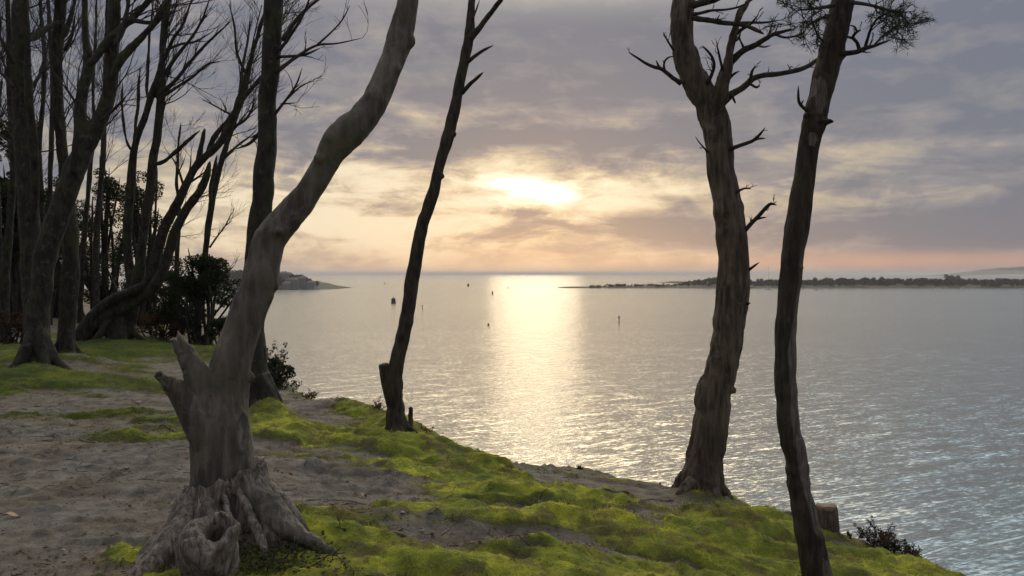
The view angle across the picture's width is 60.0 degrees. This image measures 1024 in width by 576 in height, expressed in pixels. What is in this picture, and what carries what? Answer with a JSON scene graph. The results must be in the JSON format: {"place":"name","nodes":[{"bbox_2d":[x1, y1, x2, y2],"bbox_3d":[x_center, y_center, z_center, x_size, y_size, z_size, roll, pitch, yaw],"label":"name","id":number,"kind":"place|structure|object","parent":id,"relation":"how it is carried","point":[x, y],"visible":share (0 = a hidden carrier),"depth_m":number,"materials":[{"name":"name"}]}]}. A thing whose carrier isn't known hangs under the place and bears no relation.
{"place":"outdoors","nodes":[
{"label":"outdoors","id":0,"kind":"place"},
{"bbox_2d":[214,281,351,289],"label":"hills","id":1,"kind":"structure","parent":0,"point":[322,286],"depth_m":938.39,"materials":[{"name":"grey"}]},
{"bbox_2d":[280,271,288,282],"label":"house","id":2,"kind":"structure","parent":1,"relation":"on","point":[284,275],"depth_m":913.23,"materials":[{"name":"stone"}]},
{"bbox_2d":[282,281,291,289],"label":"house","id":3,"kind":"structure","parent":1,"relation":"on","point":[286,284],"depth_m":895.50,"materials":[{"name":"stone"}]},
{"bbox_2d":[287,277,298,287],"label":"house","id":4,"kind":"structure","parent":1,"relation":"on","point":[294,281],"depth_m":902.88,"materials":[{"name":"stone"}]},
{"bbox_2d":[298,276,305,286],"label":"house","id":5,"kind":"structure","parent":1,"relation":"on","point":[302,281],"depth_m":907.78,"materials":[{"name":"stone"}]},
{"bbox_2d":[306,280,314,289],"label":"house","id":6,"kind":"structure","parent":1,"relation":"on","point":[310,284],"depth_m":901.58,"materials":[{"name":"stone"}]},
{"bbox_2d":[0,295,965,575],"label":"ground","id":7,"kind":"structure","parent":0,"point":[334,471],"depth_m":6.79,"materials":[{"name":"green plant"}]},
{"bbox_2d":[0,309,22,344],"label":"dry bush","id":8,"kind":"object","parent":7,"relation":"on","point":[16,322],"visible":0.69,"depth_m":18.45,"materials":[{"name":"brown plant"}]},
{"bbox_2d":[3,511,19,517],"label":"dead leaf","id":9,"kind":"object","parent":7,"relation":"on","point":[13,514],"visible":1,"depth_m":5.71,"materials":[{"name":"beige plant"}]},
{"bbox_2d":[0,120,59,326],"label":"evergreen tree","id":10,"kind":"object","parent":7,"relation":"on","point":[15,296],"visible":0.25,"depth_m":22.71,"materials":[{"name":"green plant"}]},
{"bbox_2d":[0,0,74,343],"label":"beech tree","id":11,"kind":"object","parent":7,"relation":"on","point":[6,246],"visible":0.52,"depth_m":19.63,"materials":[{"name":"brown plant"}]},
{"bbox_2d":[0,0,102,151],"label":"beech tree","id":12,"kind":"object","parent":7,"relation":"on","point":[2,115],"visible":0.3,"depth_m":18.23,"materials":[{"name":"brown plant"}]},
{"bbox_2d":[0,0,103,336],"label":"beech tree","id":13,"kind":"object","parent":7,"relation":"on","point":[22,83],"visible":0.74,"depth_m":15.35,"materials":[{"name":"brown plant"}]},
{"bbox_2d":[7,430,96,442],"bbox_3d":[-4.532,1.472,8.681,1.227,0.145,0.207,0,1,9],"label":"exposed root","id":14,"kind":"object","parent":7,"relation":"on","point":[83,440],"visible":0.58,"depth_m":8.67,"materials":[{"name":"brown wood"}]},
{"bbox_2d":[1,0,104,225],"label":"beech tree","id":15,"kind":"object","parent":7,"relation":"on","point":[41,182],"visible":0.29,"depth_m":25.57,"materials":[{"name":"brown plant"}]},
{"bbox_2d":[0,0,126,353],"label":"beech tree","id":16,"kind":"object","parent":7,"relation":"on","point":[68,301],"visible":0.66,"depth_m":15.94,"materials":[{"name":"brown plant"}]},
{"bbox_2d":[0,0,140,324],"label":"beech tree","id":17,"kind":"object","parent":7,"relation":"on","point":[50,173],"visible":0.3,"depth_m":24.07,"materials":[{"name":"brown plant"}]},
{"bbox_2d":[43,175,100,317],"bbox_3d":[-13.836,-1.429,27.507,2.259,4.837,2.283,0,1,0],"label":"evergreen tree","id":18,"kind":"object","parent":7,"relation":"on","point":[55,310],"visible":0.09,"depth_m":27.29,"materials":[{"name":"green plant"}]},
{"bbox_2d":[32,0,145,323],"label":"beech tree","id":19,"kind":"object","parent":7,"relation":"on","point":[83,244],"visible":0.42,"depth_m":25.05,"materials":[{"name":"brown plant"}]},
{"bbox_2d":[56,155,125,309],"bbox_3d":[-12.197,-1.414,26.469,1.991,5.104,2.002,0,1,21],"label":"evergreen tree","id":20,"kind":"object","parent":7,"relation":"on","point":[110,192],"visible":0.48,"depth_m":26.28,"materials":[{"name":"green plant"}]},
{"bbox_2d":[37,0,183,307],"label":"beech tree","id":21,"kind":"object","parent":7,"relation":"on","point":[96,230],"visible":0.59,"depth_m":23.56,"materials":[{"name":"brown plant"}]},
{"bbox_2d":[9,0,221,369],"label":"beech tree","id":22,"kind":"object","parent":7,"relation":"on","point":[37,346],"visible":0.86,"depth_m":14.18,"materials":[{"name":"brown plant"}]},
{"bbox_2d":[99,168,190,325],"bbox_3d":[-10.600,-1.307,25.389,2.272,4.990,2.049,1,1,32],"label":"evergreen tree","id":23,"kind":"object","parent":7,"relation":"on","point":[145,306],"visible":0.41,"depth_m":25.25,"materials":[{"name":"green plant"}]},
{"bbox_2d":[133,424,178,431],"bbox_3d":[-3.716,1.471,9.155,0.680,0.117,0.215,0,1,11],"label":"exposed root","id":24,"kind":"object","parent":7,"relation":"on","point":[168,427],"visible":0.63,"depth_m":9.17,"materials":[{"name":"brown wood"}]},
{"bbox_2d":[136,314,185,339],"bbox_3d":[-8.117,0.874,20.264,1.297,0.798,1.008,0,1,-12],"label":"dry bush","id":25,"kind":"object","parent":7,"relation":"on","point":[156,324],"visible":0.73,"depth_m":20.21,"materials":[{"name":"brown plant"}]},
{"bbox_2d":[146,268,195,334],"bbox_3d":[-8.667,0.379,23.038,1.313,1.873,1.313,1,1,45],"label":"evergreen bush","id":26,"kind":"object","parent":7,"relation":"on","point":[155,300],"visible":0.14,"depth_m":22.95,"materials":[{"name":"green plant"}]},
{"bbox_2d":[154,108,208,336],"bbox_3d":[-8.297,-1.671,22.304,1.593,6.078,0.811,0,1,0],"label":"beech tree","id":27,"kind":"object","parent":7,"relation":"on","point":[176,258],"visible":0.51,"depth_m":22.17,"materials":[{"name":"brown plant"}]},
{"bbox_2d":[154,248,240,344],"bbox_3d":[-7.085,0.241,20.059,2.006,2.299,1.604,0,1,0],"label":"evergreen bush","id":28,"kind":"object","parent":7,"relation":"on","point":[202,291],"visible":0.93,"depth_m":19.84,"materials":[{"name":"green plant"}]},
{"bbox_2d":[75,0,323,341],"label":"beech tree","id":29,"kind":"object","parent":7,"relation":"on","point":[114,315],"visible":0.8,"depth_m":19.26,"materials":[{"name":"brown plant"}]},
{"bbox_2d":[206,317,226,343],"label":"evergreen bush","id":30,"kind":"object","parent":7,"relation":"on","point":[216,323],"visible":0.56,"depth_m":17.71,"materials":[{"name":"green plant"}]},
{"bbox_2d":[106,516,375,575],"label":"ivy plant","id":31,"kind":"object","parent":7,"relation":"on","point":[260,564],"visible":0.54,"depth_m":4.65,"materials":[{"name":"green plant"}]},
{"bbox_2d":[191,0,290,340],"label":"beech tree","id":32,"kind":"object","parent":7,"relation":"on","point":[215,181],"visible":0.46,"depth_m":21.08,"materials":[{"name":"brown plant"}]},
{"bbox_2d":[126,0,418,575],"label":"beech tree","id":33,"kind":"object","parent":7,"relation":"on","point":[229,494],"visible":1,"depth_m":4.91,"materials":[{"name":"brown plant"}]},
{"bbox_2d":[266,341,287,370],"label":"leafy shrub","id":34,"kind":"object","parent":7,"relation":"on","point":[283,355],"visible":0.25,"depth_m":14.05,"materials":[{"name":"green plant"}]},
{"bbox_2d":[267,357,295,385],"bbox_3d":[-3.581,1.311,13.621,0.501,0.523,0.484,0,1,-23],"label":"evergreen bush","id":35,"kind":"object","parent":7,"relation":"on","point":[289,369],"visible":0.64,"depth_m":13.60,"materials":[{"name":"green plant"}]},
{"bbox_2d":[268,362,301,391],"bbox_3d":[-3.532,1.390,13.365,0.717,0.612,0.417,0,1,19],"label":"leafy shrub","id":36,"kind":"object","parent":7,"relation":"on","point":[275,377],"visible":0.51,"depth_m":13.28,"materials":[{"name":"green plant"}]},
{"bbox_2d":[233,0,367,407],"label":"beech tree","id":37,"kind":"object","parent":7,"relation":"on","point":[262,384],"visible":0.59,"depth_m":9.65,"materials":[{"name":"brown plant"}]},
{"bbox_2d":[293,388,318,399],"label":"dry plant","id":38,"kind":"object","parent":7,"relation":"on","point":[310,396],"visible":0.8,"depth_m":12.44,"materials":[{"name":"brown plant"}]},
{"bbox_2d":[305,499,362,503],"bbox_3d":[-1.214,1.544,6.382,0.564,0.065,0.138,0,1,0],"label":"exposed root","id":39,"kind":"object","parent":7,"relation":"on","point":[306,500],"visible":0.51,"depth_m":6.40,"materials":[{"name":"brown wood"}]},
{"bbox_2d":[0,390,721,575],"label":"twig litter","id":40,"kind":"object","parent":7,"relation":"on","point":[275,481],"visible":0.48,"depth_m":6.74,"materials":[{"name":"brown plant"}]},
{"bbox_2d":[366,396,386,408],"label":"dry plant","id":41,"kind":"object","parent":7,"relation":"on","point":[378,405],"visible":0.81,"depth_m":10.69,"materials":[{"name":"brown plant"}]},
{"bbox_2d":[408,407,413,426],"bbox_3d":[-1.088,1.464,9.424,0.083,0.410,0.079,0,1,0],"label":"broken stake","id":42,"kind":"object","parent":7,"relation":"on","point":[410,417],"visible":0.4,"depth_m":9.40,"materials":[{"name":"brown wood"}]},
{"bbox_2d":[0,387,846,575],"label":"fallen leaves","id":43,"kind":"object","parent":7,"relation":"on","point":[63,561],"depth_m":5.98,"materials":[{"name":"brown plant"}]},
{"bbox_2d":[417,422,433,432],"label":"dry plant","id":44,"kind":"object","parent":7,"relation":"on","point":[425,427],"visible":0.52,"depth_m":9.75,"materials":[{"name":"brown plant"}]},
{"bbox_2d":[392,512,464,538],"bbox_3d":[-0.508,1.528,5.616,0.075,0.165,0.826,1,1,32],"label":"exposed root","id":45,"kind":"object","parent":7,"relation":"on","point":[405,535],"visible":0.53,"depth_m":5.69,"materials":[{"name":"brown wood"}]},
{"bbox_2d":[379,0,502,433],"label":"slim tree","id":46,"kind":"object","parent":7,"relation":"on","point":[391,374],"visible":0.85,"depth_m":9.28,"materials":[{"name":"brown plant"}]},
{"bbox_2d":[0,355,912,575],"bbox_3d":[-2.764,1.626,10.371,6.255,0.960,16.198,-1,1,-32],"label":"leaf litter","id":47,"kind":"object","parent":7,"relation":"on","point":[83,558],"visible":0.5,"depth_m":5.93,"materials":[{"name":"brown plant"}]},
{"bbox_2d":[0,332,961,575],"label":"moss","id":48,"kind":"object","parent":7,"relation":"on","point":[360,564],"visible":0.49,"depth_m":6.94,"materials":[{"name":"green plant"}]},
{"bbox_2d":[603,488,672,501],"bbox_3d":[1.084,1.824,7.694,0.888,0.277,0.155,-1,1,-34],"label":"exposed root","id":49,"kind":"object","parent":7,"relation":"on","point":[657,499],"visible":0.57,"depth_m":7.83,"materials":[{"name":"brown wood"}]},
{"bbox_2d":[627,0,816,498],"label":"pine tree","id":50,"kind":"object","parent":7,"relation":"on","point":[703,467],"visible":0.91,"depth_m":8.22,"materials":[{"name":"brown plant"}]},
{"bbox_2d":[816,503,839,532],"bbox_3d":[2.586,1.943,7.283,0.209,0.332,0.204,0,1,0],"label":"tree stump","id":51,"kind":"object","parent":7,"relation":"on","point":[827,514],"visible":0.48,"depth_m":7.21,"materials":[{"name":"brown wood"}]},
{"bbox_2d":[761,0,937,575],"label":"pine tree","id":52,"kind":"object","parent":7,"relation":"on","point":[832,53],"visible":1,"depth_m":5.88,"materials":[{"name":"brown plant"}]},
{"bbox_2d":[845,531,862,538],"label":"heather","id":53,"kind":"object","parent":7,"relation":"on","point":[849,534],"visible":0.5,"depth_m":7.38,"materials":[{"name":"green plant"}]},
{"bbox_2d":[853,515,896,549],"bbox_3d":[2.988,2.014,7.219,0.323,0.281,0.386,1,1,45],"label":"heather","id":54,"kind":"object","parent":7,"relation":"on","point":[875,540],"visible":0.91,"depth_m":7.18,"materials":[{"name":"green plant"}]},
{"bbox_2d":[878,529,911,553],"bbox_3d":[3.074,2.054,7.133,0.249,0.208,0.240,0,1,0],"label":"heather","id":55,"kind":"object","parent":7,"relation":"on","point":[887,548],"visible":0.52,"depth_m":7.13,"materials":[{"name":"green plant"}]},
{"bbox_2d":[885,534,924,557],"bbox_3d":[3.091,2.051,6.963,0.291,0.231,0.256,1,1,44],"label":"heather","id":56,"kind":"object","parent":7,"relation":"on","point":[908,550],"visible":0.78,"depth_m":6.97,"materials":[{"name":"green plant"}]},
{"bbox_2d":[0,0,1023,273],"label":"sky","id":57,"kind":"structure","parent":0,"point":[570,153],"materials":[{"name":"grey"}]},
{"bbox_2d":[84,274,1023,575],"bbox_3d":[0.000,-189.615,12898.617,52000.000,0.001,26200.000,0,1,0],"label":"water","id":58,"kind":"structure","parent":0,"point":[910,404],"depth_m":134.42,"materials":[{"name":"grey liquid"}]},
{"bbox_2d":[197,268,318,286],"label":"woods","id":59,"kind":"object","parent":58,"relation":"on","point":[237,274],"visible":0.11,"depth_m":925.26,"materials":[{"name":"green plant"}]},
{"bbox_2d":[944,274,961,279],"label":"woods","id":60,"kind":"object","parent":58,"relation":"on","point":[950,277],"visible":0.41,"depth_m":1294.24,"materials":[{"name":"green plant"}]},
{"bbox_2d":[660,281,707,282],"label":"terrain","id":61,"kind":"structure","parent":0,"point":[675,282],"depth_m":1544.00,"materials":[{"name":"grey"}]},
{"bbox_2d":[559,284,1023,287],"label":"terrain","id":62,"kind":"structure","parent":0,"point":[858,286],"depth_m":991.82,"materials":[{"name":"grey"}]},
{"bbox_2d":[604,283,683,286],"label":"woods","id":63,"kind":"object","parent":62,"relation":"on","point":[624,285],"visible":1,"depth_m":996.10,"materials":[{"name":"green plant"}]},
{"bbox_2d":[676,277,1023,285],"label":"woods","id":64,"kind":"object","parent":62,"relation":"on","point":[895,281],"visible":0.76,"depth_m":1004.07,"materials":[{"name":"green plant"}]},
{"bbox_2d":[929,267,1023,275],"bbox_3d":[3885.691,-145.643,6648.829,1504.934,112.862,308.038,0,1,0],"label":"hills","id":65,"kind":"structure","parent":0,"point":[1004,271],"depth_m":6547.58,"materials":[{"name":"grey"}]}
]}

